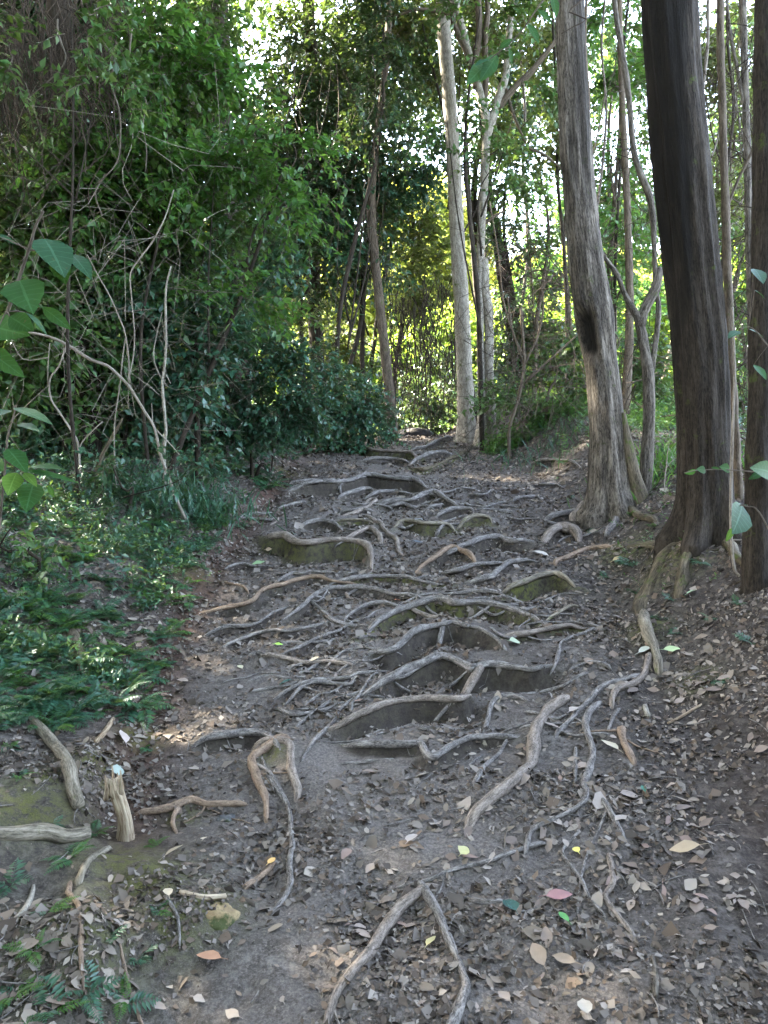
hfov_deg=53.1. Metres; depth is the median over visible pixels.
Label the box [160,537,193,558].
fern
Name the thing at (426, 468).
exposed root
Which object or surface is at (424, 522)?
exposed root
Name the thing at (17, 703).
fern
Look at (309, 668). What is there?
exposed root
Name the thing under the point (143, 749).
fern
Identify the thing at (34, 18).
leafy tree
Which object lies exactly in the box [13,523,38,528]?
fern
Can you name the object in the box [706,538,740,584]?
exposed root
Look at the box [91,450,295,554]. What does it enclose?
grass tuft
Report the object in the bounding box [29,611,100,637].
fern
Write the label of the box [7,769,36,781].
fern
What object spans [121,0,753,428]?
sky
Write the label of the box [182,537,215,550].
fern
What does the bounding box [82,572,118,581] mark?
fern
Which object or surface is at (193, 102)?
slender tree
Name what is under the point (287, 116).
hanging vine
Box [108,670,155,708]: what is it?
fern
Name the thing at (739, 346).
leafy tree
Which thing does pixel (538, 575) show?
exposed root
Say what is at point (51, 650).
fern
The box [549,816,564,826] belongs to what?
fallen leaf
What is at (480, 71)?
broad leaved plant
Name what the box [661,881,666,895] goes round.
fallen leaf
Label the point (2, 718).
fern
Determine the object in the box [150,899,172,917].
fern
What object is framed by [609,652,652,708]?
exposed root
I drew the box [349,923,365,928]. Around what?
fallen leaf
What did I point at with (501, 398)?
leafy shrub
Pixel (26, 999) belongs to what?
twig litter
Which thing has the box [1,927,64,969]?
fern
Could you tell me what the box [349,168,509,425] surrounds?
sunlit tree
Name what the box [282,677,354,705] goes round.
exposed root
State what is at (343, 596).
exposed root
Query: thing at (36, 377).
leafy shrub
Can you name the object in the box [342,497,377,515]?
exposed root
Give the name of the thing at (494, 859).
exposed root
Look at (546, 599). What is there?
exposed root
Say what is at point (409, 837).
fallen leaf
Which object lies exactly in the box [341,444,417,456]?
exposed root
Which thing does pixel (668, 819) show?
fallen leaf
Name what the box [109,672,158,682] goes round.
fern
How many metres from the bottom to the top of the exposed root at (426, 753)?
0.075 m
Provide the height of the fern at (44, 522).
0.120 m
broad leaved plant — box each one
[0,211,91,377]
[0,405,79,529]
[467,0,558,83]
[684,460,767,479]
[726,501,767,540]
[728,269,767,378]
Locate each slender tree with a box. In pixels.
[0,0,195,503]
[8,0,144,460]
[182,0,216,423]
[207,0,288,439]
[302,0,324,393]
[334,0,518,389]
[520,2,543,391]
[550,0,568,382]
[552,110,574,389]
[585,0,605,152]
[593,0,607,207]
[595,0,662,491]
[613,0,641,338]
[617,0,633,416]
[703,0,718,159]
[705,13,734,276]
[716,0,751,499]
[726,0,751,385]
[731,3,751,191]
[735,98,742,139]
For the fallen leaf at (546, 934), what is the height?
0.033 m
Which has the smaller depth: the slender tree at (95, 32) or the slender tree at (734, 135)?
the slender tree at (95, 32)
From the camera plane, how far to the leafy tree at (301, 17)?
11.79 m
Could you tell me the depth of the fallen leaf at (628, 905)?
2.48 m
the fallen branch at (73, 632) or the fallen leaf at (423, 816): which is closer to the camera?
the fallen leaf at (423, 816)
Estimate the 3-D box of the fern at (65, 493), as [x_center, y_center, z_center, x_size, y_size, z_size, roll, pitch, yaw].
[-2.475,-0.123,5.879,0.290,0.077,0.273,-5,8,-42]
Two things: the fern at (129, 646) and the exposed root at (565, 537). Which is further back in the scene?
the exposed root at (565, 537)
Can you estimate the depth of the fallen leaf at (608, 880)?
2.58 m
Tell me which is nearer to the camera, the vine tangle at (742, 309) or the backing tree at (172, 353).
the vine tangle at (742, 309)
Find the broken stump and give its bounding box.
[103,765,134,841]
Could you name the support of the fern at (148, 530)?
on the forest ground at (248, 967)
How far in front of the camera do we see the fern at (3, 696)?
3.40 m
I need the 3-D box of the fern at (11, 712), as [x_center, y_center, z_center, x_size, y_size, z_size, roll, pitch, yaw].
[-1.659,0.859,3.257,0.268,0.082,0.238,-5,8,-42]
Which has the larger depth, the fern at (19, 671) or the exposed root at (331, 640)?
the exposed root at (331, 640)
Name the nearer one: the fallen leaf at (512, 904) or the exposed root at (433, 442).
the fallen leaf at (512, 904)
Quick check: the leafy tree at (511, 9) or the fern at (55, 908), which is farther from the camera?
the leafy tree at (511, 9)
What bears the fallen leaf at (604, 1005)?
on the forest ground at (248, 967)
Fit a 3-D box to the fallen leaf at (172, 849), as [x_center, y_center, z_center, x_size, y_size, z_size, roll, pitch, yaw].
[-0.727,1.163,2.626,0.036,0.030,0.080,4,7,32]
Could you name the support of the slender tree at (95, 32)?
on the forest ground at (248, 967)
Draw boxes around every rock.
[206,902,240,930]
[216,814,234,821]
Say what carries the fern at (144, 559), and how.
on the forest ground at (248, 967)
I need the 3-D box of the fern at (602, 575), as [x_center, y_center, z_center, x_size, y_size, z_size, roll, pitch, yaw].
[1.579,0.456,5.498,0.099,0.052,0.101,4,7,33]
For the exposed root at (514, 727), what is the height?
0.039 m
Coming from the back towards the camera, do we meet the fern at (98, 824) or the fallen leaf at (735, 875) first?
the fern at (98, 824)
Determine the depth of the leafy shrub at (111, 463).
5.97 m
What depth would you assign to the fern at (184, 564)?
5.33 m
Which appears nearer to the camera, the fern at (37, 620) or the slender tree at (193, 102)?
the fern at (37, 620)
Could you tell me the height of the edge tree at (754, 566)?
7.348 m
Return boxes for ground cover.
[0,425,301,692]
[219,387,550,434]
[454,384,746,461]
[475,392,587,455]
[608,451,743,588]
[624,395,675,429]
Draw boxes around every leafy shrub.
[0,92,200,466]
[0,203,275,463]
[0,284,350,413]
[0,436,250,515]
[0,514,96,592]
[121,300,364,479]
[166,412,286,476]
[252,363,412,455]
[259,332,477,434]
[454,323,587,443]
[615,302,674,412]
[653,406,746,477]
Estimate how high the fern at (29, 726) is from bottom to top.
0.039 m
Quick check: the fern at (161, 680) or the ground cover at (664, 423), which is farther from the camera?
the ground cover at (664, 423)
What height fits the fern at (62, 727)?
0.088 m
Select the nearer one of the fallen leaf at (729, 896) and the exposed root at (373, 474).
the fallen leaf at (729, 896)
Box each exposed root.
[65,881,84,989]
[74,845,112,885]
[93,899,143,1023]
[134,795,250,823]
[163,895,180,948]
[170,807,179,833]
[188,728,280,749]
[200,574,355,612]
[203,606,289,636]
[218,581,249,593]
[222,620,328,646]
[223,562,274,570]
[223,670,287,682]
[238,511,272,520]
[239,759,295,909]
[241,517,276,523]
[242,861,275,889]
[246,736,301,801]
[247,674,305,682]
[247,734,290,822]
[248,651,264,655]
[251,684,327,694]
[258,652,355,666]
[261,756,285,806]
[264,531,373,571]
[270,500,310,508]
[270,638,331,645]
[273,670,388,699]
[275,570,337,582]
[275,701,344,716]
[277,584,420,624]
[280,628,341,653]
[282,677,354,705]
[283,478,341,492]
[288,472,428,491]
[288,657,355,669]
[289,478,334,483]
[291,590,327,603]
[293,689,364,728]
[294,708,314,709]
[299,658,349,673]
[300,698,353,761]
[302,518,342,530]
[305,680,348,704]
[311,600,368,627]
[316,589,357,599]
[318,731,385,742]
[322,883,438,1023]
[323,637,344,643]
[326,642,375,666]
[328,574,441,585]
[328,694,471,730]
[336,652,401,672]
[336,693,391,698]
[337,486,374,498]
[338,507,374,513]
[338,518,373,523]
[338,571,355,573]
[338,733,519,760]
[340,758,394,764]
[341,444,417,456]
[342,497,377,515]
[342,607,387,628]
[343,528,384,533]
[344,592,361,601]
[344,600,399,621]
[346,525,382,543]
[348,503,392,510]
[349,672,377,710]
[350,643,375,648]
[357,635,376,639]
[359,723,433,738]
[361,456,409,463]
[361,652,552,695]
[364,489,411,498]
[364,620,506,657]
[365,514,424,554]
[365,595,544,632]
[374,488,458,507]
[376,677,414,692]
[376,724,468,733]
[388,501,434,509]
[392,841,546,888]
[393,518,454,531]
[394,659,440,680]
[395,589,504,607]
[398,524,413,529]
[400,574,446,577]
[404,601,438,614]
[409,449,467,470]
[410,450,451,463]
[410,492,435,497]
[411,607,475,619]
[412,435,451,449]
[415,544,475,572]
[416,874,470,1023]
[417,726,438,729]
[419,498,440,504]
[427,503,444,507]
[431,702,451,723]
[434,619,453,646]
[435,521,459,536]
[436,506,474,516]
[438,561,502,573]
[443,487,475,492]
[444,515,467,521]
[446,533,536,555]
[449,588,484,591]
[449,671,466,686]
[454,603,517,618]
[457,513,492,528]
[459,663,483,693]
[460,501,505,507]
[462,558,536,584]
[463,694,573,828]
[464,692,528,732]
[466,596,486,598]
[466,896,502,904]
[468,489,496,495]
[469,754,483,764]
[473,739,507,782]
[475,502,515,507]
[476,508,510,512]
[477,606,531,615]
[489,626,551,640]
[499,595,520,601]
[502,570,575,593]
[502,786,592,856]
[503,720,579,731]
[504,814,520,848]
[505,623,585,637]
[507,516,541,519]
[510,605,549,610]
[512,495,541,501]
[518,613,574,626]
[520,672,587,693]
[520,724,608,735]
[524,710,591,729]
[525,621,598,626]
[531,458,581,468]
[533,592,579,601]
[535,483,563,487]
[540,522,582,542]
[544,508,575,521]
[546,604,577,620]
[550,627,594,674]
[553,542,621,565]
[554,673,640,738]
[557,529,596,543]
[560,829,606,918]
[567,660,612,671]
[568,725,664,765]
[569,500,583,520]
[573,746,577,787]
[576,810,606,937]
[580,701,625,837]
[584,516,628,536]
[602,853,635,937]
[607,708,620,729]
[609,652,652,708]
[626,540,654,550]
[628,505,660,522]
[632,541,680,614]
[634,608,664,675]
[663,552,691,603]
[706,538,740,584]
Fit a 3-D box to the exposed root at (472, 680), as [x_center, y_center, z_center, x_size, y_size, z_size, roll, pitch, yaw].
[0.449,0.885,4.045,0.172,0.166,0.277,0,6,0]
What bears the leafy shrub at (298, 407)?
on the forest ground at (248, 967)
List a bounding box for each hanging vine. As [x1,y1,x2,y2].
[30,19,66,95]
[95,57,120,215]
[128,28,146,172]
[276,57,296,255]
[317,202,343,356]
[382,288,449,412]
[392,298,411,407]
[561,0,586,33]
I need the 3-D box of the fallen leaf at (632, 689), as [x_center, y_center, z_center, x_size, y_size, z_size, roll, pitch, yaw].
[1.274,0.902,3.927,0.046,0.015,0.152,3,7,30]
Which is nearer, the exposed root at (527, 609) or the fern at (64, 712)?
the fern at (64, 712)
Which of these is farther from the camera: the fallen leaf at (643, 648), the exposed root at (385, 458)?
the exposed root at (385, 458)
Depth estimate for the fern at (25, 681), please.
3.58 m
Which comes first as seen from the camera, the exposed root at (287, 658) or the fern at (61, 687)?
the fern at (61, 687)
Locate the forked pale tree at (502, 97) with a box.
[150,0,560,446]
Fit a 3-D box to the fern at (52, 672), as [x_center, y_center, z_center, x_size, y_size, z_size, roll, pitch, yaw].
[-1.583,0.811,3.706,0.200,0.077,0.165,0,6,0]
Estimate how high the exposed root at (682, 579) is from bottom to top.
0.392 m
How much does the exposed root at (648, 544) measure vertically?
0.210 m
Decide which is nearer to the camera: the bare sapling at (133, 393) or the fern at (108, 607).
the fern at (108, 607)
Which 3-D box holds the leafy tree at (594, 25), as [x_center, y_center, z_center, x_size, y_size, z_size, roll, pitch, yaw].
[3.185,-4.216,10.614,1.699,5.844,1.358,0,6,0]
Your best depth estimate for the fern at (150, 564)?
5.21 m
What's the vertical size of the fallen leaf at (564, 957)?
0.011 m
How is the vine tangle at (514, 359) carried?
on the forest ground at (248, 967)
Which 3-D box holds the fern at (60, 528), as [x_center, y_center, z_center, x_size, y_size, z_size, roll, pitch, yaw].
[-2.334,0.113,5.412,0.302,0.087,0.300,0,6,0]
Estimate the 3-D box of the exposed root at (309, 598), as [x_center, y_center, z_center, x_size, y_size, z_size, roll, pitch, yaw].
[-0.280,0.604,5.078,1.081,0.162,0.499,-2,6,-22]
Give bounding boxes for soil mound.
[399,427,432,436]
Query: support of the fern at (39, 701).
on the forest ground at (248, 967)
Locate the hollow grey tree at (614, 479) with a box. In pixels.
[555,0,647,529]
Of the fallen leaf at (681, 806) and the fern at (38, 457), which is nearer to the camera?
the fallen leaf at (681, 806)
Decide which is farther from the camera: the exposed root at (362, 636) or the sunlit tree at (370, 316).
the sunlit tree at (370, 316)
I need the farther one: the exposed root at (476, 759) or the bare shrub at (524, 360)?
the bare shrub at (524, 360)
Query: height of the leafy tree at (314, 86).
5.710 m
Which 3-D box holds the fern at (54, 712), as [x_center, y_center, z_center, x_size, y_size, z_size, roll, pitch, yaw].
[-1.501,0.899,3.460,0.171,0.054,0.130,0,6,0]
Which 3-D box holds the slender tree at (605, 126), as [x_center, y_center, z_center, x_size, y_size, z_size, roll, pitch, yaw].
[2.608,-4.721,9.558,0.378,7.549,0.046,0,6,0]
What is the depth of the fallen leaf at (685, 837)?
2.78 m
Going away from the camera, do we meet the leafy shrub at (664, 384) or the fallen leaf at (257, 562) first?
the fallen leaf at (257, 562)
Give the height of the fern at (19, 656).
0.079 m
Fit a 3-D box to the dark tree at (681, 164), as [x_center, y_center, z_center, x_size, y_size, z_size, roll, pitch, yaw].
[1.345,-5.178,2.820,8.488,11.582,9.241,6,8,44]
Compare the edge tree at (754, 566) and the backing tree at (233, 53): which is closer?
the edge tree at (754, 566)
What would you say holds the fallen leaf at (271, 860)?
on the exposed root at (264, 872)
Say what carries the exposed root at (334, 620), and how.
on the forest ground at (248, 967)
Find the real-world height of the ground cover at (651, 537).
1.007 m
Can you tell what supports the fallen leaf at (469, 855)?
on the forest ground at (248, 967)
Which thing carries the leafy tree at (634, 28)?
on the forest ground at (248, 967)
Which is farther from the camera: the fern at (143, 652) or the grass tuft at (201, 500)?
the grass tuft at (201, 500)
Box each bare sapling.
[9,317,102,489]
[28,189,186,519]
[114,339,125,487]
[153,266,170,499]
[664,446,675,490]
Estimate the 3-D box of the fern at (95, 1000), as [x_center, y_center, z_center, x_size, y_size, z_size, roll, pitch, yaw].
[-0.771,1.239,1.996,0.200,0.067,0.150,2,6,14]
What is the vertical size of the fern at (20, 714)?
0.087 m
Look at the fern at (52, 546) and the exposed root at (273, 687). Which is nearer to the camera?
the exposed root at (273, 687)
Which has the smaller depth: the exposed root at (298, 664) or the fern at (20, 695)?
the fern at (20, 695)
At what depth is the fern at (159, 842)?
2.76 m
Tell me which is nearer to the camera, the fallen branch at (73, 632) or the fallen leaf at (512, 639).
the fallen branch at (73, 632)
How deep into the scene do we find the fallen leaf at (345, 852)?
2.69 m
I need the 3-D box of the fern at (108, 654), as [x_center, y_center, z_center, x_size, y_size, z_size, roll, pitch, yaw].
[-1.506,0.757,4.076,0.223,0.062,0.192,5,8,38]
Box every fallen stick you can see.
[13,884,34,921]
[94,717,114,742]
[178,889,226,900]
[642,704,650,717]
[651,955,658,996]
[667,703,701,723]
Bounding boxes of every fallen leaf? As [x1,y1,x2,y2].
[108,764,123,774]
[119,730,129,745]
[148,1000,165,1008]
[161,845,181,858]
[163,888,172,898]
[190,994,204,1001]
[197,950,225,958]
[225,1008,242,1018]
[253,560,264,563]
[265,857,274,865]
[317,985,333,987]
[334,957,346,966]
[341,847,351,858]
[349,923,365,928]
[353,928,370,937]
[365,859,375,872]
[372,805,383,810]
[378,895,395,903]
[402,923,418,927]
[405,834,416,843]
[418,814,431,820]
[424,936,435,948]
[443,820,450,826]
[445,853,457,860]
[457,796,470,810]
[458,846,468,855]
[462,853,477,857]
[464,825,471,838]
[480,864,491,868]
[488,848,495,862]
[498,991,510,1001]
[500,836,518,843]
[503,899,518,914]
[508,637,519,642]
[510,847,518,860]
[517,773,535,784]
[530,943,547,971]
[538,889,571,899]
[540,826,546,838]
[540,926,552,952]
[545,836,553,852]
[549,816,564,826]
[552,953,582,964]
[559,912,571,924]
[562,838,568,846]
[567,706,577,712]
[568,817,581,831]
[571,762,585,767]
[572,847,579,853]
[577,998,591,1017]
[580,1011,596,1021]
[592,791,605,813]
[597,1001,608,1010]
[602,740,621,751]
[604,876,615,885]
[611,950,624,958]
[612,838,617,849]
[614,814,629,820]
[615,794,632,805]
[620,790,640,797]
[620,868,631,874]
[626,897,634,910]
[627,687,637,691]
[636,646,649,653]
[660,645,679,651]
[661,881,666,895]
[664,836,673,840]
[665,815,670,823]
[669,840,708,851]
[674,696,687,702]
[675,804,691,809]
[675,834,691,840]
[689,897,704,915]
[694,893,712,901]
[697,817,712,828]
[700,686,720,690]
[704,924,718,929]
[706,908,716,914]
[715,674,729,679]
[717,879,731,884]
[723,893,736,899]
[730,872,740,878]
[737,898,749,912]
[747,732,753,742]
[754,745,767,751]
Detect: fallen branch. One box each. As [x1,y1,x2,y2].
[28,715,84,809]
[66,628,85,677]
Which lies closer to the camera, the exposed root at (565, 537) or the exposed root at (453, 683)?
the exposed root at (453, 683)
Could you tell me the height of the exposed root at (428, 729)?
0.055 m
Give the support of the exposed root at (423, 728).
on the forest ground at (248, 967)
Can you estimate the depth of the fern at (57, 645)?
3.96 m
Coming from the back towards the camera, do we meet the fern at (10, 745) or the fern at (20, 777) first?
the fern at (10, 745)
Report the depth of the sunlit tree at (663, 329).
18.08 m
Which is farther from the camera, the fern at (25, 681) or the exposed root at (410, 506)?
the exposed root at (410, 506)
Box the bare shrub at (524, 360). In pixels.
[489,201,575,458]
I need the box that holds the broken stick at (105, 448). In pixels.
[94,417,122,476]
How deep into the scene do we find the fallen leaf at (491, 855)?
2.67 m
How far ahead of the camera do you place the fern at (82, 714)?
3.47 m
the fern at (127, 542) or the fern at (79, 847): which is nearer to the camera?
the fern at (79, 847)
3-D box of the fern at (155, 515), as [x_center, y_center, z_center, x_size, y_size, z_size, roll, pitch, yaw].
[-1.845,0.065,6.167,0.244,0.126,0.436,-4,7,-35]
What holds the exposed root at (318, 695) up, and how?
on the forest ground at (248, 967)
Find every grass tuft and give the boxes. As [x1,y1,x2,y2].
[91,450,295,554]
[455,409,659,473]
[567,434,743,506]
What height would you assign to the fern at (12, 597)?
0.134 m
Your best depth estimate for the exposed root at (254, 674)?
4.09 m
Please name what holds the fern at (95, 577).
on the forest ground at (248, 967)
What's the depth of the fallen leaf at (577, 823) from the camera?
2.88 m
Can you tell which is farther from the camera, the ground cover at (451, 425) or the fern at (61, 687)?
the ground cover at (451, 425)
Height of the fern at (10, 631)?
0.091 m
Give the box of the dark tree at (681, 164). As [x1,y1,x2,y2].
[641,0,741,559]
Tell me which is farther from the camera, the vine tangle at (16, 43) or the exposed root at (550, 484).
the exposed root at (550, 484)
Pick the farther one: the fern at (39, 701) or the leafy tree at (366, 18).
the leafy tree at (366, 18)
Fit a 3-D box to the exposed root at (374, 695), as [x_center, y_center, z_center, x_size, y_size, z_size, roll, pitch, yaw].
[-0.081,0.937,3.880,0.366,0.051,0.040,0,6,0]
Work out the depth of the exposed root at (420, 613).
4.86 m
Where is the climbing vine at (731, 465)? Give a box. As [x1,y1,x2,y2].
[729,307,741,576]
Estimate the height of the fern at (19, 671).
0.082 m
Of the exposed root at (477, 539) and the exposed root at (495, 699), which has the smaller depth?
the exposed root at (495, 699)
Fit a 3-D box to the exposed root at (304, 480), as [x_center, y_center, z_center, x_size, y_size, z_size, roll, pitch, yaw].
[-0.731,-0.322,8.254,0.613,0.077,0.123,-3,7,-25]
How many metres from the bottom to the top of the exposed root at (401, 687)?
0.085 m
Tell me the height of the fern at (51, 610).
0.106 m
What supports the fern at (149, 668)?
on the forest ground at (248, 967)
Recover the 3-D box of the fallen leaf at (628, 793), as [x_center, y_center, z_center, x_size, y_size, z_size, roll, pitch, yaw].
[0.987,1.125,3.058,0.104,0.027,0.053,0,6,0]
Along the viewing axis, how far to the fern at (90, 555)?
5.03 m
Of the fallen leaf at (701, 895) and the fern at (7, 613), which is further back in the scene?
the fern at (7, 613)
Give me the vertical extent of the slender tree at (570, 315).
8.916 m
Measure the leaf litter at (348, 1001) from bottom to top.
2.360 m
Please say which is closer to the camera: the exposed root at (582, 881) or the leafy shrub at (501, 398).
the exposed root at (582, 881)
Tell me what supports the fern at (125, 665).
on the forest ground at (248, 967)
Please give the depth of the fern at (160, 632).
4.47 m
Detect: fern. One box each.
[0,495,19,503]
[0,589,32,615]
[0,595,30,606]
[0,598,16,613]
[0,602,25,634]
[0,624,26,649]
[0,649,37,665]
[0,658,15,680]
[0,667,37,691]
[0,682,18,704]
[0,686,50,701]
[0,695,39,726]
[0,699,29,713]
[0,704,15,722]
[0,709,26,723]
[0,709,32,716]
[0,720,11,729]
[0,857,33,897]
[0,975,45,1014]
[1,518,25,530]
[1,651,37,674]
[1,669,36,688]
[1,696,44,725]
[1,741,20,751]
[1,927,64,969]
[4,561,59,578]
[4,598,47,608]
[4,632,45,644]
[4,694,57,716]
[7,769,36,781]
[10,589,80,619]
[10,599,43,620]
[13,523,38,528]
[16,673,66,685]
[18,508,59,525]
[18,680,91,715]
[19,683,57,714]
[19,691,63,714]
[19,707,84,733]
[21,612,44,629]
[21,630,66,658]
[21,972,89,1023]
[22,583,58,600]
[22,637,83,653]
[23,449,50,461]
[28,608,74,621]
[28,662,71,673]
[28,718,47,730]
[28,896,80,915]
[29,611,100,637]
[30,598,68,618]
[32,674,101,690]
[32,683,78,707]
[35,582,83,602]
[36,543,93,559]
[36,591,78,606]
[36,675,92,697]
[36,705,67,717]
[37,524,74,531]
[40,660,66,665]
[40,669,82,680]
[41,676,69,710]
[41,702,61,709]
[42,609,93,633]
[42,613,81,624]
[43,838,96,874]
[45,703,75,718]
[46,628,108,657]
[48,692,113,731]
[50,692,104,722]
[52,571,86,591]
[53,589,98,603]
[54,815,65,827]
[55,458,84,465]
[55,491,80,498]
[57,959,123,1023]
[59,676,112,701]
[61,513,98,528]
[63,550,104,562]
[69,654,120,665]
[70,608,99,617]
[70,678,113,707]
[72,559,100,570]
[74,693,113,720]
[77,593,132,619]
[80,544,108,551]
[82,473,107,483]
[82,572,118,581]
[87,574,130,582]
[89,483,148,501]
[89,610,125,620]
[89,687,149,708]
[90,819,113,836]
[91,647,125,662]
[93,532,125,552]
[93,599,120,614]
[93,655,126,670]
[94,642,128,649]
[94,661,131,678]
[96,639,138,654]
[98,621,126,636]
[101,621,143,636]
[104,581,126,590]
[105,611,125,621]
[105,691,169,725]
[106,924,127,943]
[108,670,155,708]
[108,972,160,1023]
[109,646,163,656]
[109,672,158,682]
[112,698,178,730]
[115,536,164,555]
[125,512,166,530]
[127,650,144,660]
[127,656,173,677]
[128,943,160,965]
[129,524,158,538]
[129,621,180,635]
[132,555,165,564]
[133,502,155,513]
[136,681,158,697]
[137,556,163,563]
[137,694,164,700]
[138,576,176,590]
[139,558,165,574]
[139,744,152,751]
[140,510,170,526]
[140,626,190,642]
[141,517,174,536]
[143,657,177,669]
[145,836,169,848]
[147,634,180,656]
[147,666,169,684]
[148,592,196,600]
[150,522,187,534]
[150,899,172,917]
[156,546,199,564]
[157,621,192,639]
[158,577,210,590]
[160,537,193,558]
[162,617,191,624]
[169,596,203,611]
[173,563,198,570]
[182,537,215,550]
[189,515,211,524]
[192,511,233,526]
[199,529,223,544]
[205,503,238,515]
[251,475,286,489]
[251,481,275,490]
[257,471,291,485]
[260,468,277,475]
[279,445,313,459]
[598,571,609,578]
[612,556,638,566]
[662,592,674,600]
[667,627,681,634]
[690,558,711,566]
[710,678,730,683]
[731,594,744,605]
[734,632,755,644]
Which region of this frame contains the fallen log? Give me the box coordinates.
[0,822,90,843]
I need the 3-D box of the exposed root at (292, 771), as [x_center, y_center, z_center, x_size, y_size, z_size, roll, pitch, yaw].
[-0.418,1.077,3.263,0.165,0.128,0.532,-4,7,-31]
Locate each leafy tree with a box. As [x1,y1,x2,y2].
[0,0,181,170]
[0,0,276,480]
[0,78,323,345]
[59,0,299,480]
[151,95,368,482]
[212,45,416,394]
[242,0,461,399]
[277,109,447,385]
[289,138,472,402]
[322,0,437,414]
[352,0,602,423]
[394,0,591,449]
[431,111,582,400]
[459,83,668,395]
[477,133,569,396]
[559,0,664,351]
[587,0,657,350]
[699,0,753,290]
[718,219,747,424]
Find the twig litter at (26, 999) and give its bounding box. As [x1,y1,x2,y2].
[0,423,767,1023]
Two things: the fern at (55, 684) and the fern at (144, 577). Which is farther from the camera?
the fern at (144, 577)
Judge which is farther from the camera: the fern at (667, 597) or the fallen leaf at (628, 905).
the fern at (667, 597)
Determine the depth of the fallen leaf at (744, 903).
2.46 m
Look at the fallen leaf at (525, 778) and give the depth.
3.09 m
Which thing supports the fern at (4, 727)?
on the forest ground at (248, 967)
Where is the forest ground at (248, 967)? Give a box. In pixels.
[0,409,767,1023]
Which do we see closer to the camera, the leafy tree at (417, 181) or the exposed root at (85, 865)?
the exposed root at (85, 865)
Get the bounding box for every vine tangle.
[0,0,164,241]
[0,62,269,484]
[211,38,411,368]
[379,271,476,437]
[448,160,659,477]
[549,4,753,433]
[629,1,753,477]
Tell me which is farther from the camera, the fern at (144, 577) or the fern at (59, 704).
the fern at (144, 577)
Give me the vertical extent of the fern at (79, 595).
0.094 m
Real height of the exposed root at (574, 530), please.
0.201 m
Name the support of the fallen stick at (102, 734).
on the forest ground at (248, 967)
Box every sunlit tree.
[11,342,408,406]
[251,263,402,348]
[343,283,502,428]
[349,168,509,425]
[470,244,661,316]
[470,292,622,396]
[530,0,753,378]
[574,264,673,397]
[720,194,747,386]
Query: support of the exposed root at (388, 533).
on the forest ground at (248, 967)
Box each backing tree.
[1,0,254,193]
[2,233,199,395]
[157,0,332,328]
[271,0,468,429]
[397,0,593,300]
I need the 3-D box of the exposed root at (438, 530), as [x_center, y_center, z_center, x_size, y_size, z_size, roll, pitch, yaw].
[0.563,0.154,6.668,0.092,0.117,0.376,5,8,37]
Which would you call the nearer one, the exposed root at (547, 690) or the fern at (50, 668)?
the fern at (50, 668)
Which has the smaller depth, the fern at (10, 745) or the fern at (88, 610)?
the fern at (10, 745)
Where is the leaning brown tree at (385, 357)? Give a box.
[367,0,520,441]
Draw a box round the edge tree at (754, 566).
[740,0,767,594]
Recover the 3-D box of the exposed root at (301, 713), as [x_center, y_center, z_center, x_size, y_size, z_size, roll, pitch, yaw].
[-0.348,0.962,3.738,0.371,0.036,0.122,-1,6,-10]
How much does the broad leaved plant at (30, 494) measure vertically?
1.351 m
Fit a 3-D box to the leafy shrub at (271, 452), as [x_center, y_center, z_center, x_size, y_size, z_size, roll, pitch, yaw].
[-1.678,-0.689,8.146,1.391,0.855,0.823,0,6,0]
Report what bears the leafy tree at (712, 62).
on the forest ground at (248, 967)
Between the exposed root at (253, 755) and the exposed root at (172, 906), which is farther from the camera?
the exposed root at (253, 755)
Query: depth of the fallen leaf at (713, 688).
3.79 m
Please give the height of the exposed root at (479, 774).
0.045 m
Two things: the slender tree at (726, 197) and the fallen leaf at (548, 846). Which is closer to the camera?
the fallen leaf at (548, 846)
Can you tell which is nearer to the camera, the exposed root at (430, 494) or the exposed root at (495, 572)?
the exposed root at (495, 572)
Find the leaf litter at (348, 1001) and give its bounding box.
[0,413,767,1023]
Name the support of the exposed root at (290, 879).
on the forest ground at (248, 967)
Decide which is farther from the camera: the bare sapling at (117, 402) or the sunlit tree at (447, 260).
the sunlit tree at (447, 260)
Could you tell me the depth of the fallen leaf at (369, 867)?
2.65 m
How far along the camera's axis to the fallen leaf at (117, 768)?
3.13 m
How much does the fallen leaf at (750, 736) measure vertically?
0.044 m
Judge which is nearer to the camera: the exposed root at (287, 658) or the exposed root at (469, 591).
the exposed root at (287, 658)
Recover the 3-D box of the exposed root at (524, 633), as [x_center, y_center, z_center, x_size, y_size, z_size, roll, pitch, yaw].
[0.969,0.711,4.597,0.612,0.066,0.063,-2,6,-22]
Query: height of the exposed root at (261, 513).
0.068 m
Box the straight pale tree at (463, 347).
[436,0,475,442]
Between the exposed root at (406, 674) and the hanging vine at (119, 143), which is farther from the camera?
the hanging vine at (119, 143)
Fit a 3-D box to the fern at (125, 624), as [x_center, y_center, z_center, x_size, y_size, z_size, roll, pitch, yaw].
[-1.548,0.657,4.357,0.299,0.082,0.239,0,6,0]
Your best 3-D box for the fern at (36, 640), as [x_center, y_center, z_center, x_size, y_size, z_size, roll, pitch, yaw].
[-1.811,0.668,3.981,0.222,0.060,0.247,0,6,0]
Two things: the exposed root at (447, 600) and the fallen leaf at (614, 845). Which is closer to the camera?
the fallen leaf at (614, 845)
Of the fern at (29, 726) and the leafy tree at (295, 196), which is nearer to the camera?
the fern at (29, 726)
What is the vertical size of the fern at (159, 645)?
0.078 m
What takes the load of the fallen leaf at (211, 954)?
on the forest ground at (248, 967)
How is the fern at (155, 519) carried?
on the forest ground at (248, 967)
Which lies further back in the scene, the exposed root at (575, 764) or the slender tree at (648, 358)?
the slender tree at (648, 358)
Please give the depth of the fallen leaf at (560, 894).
2.50 m

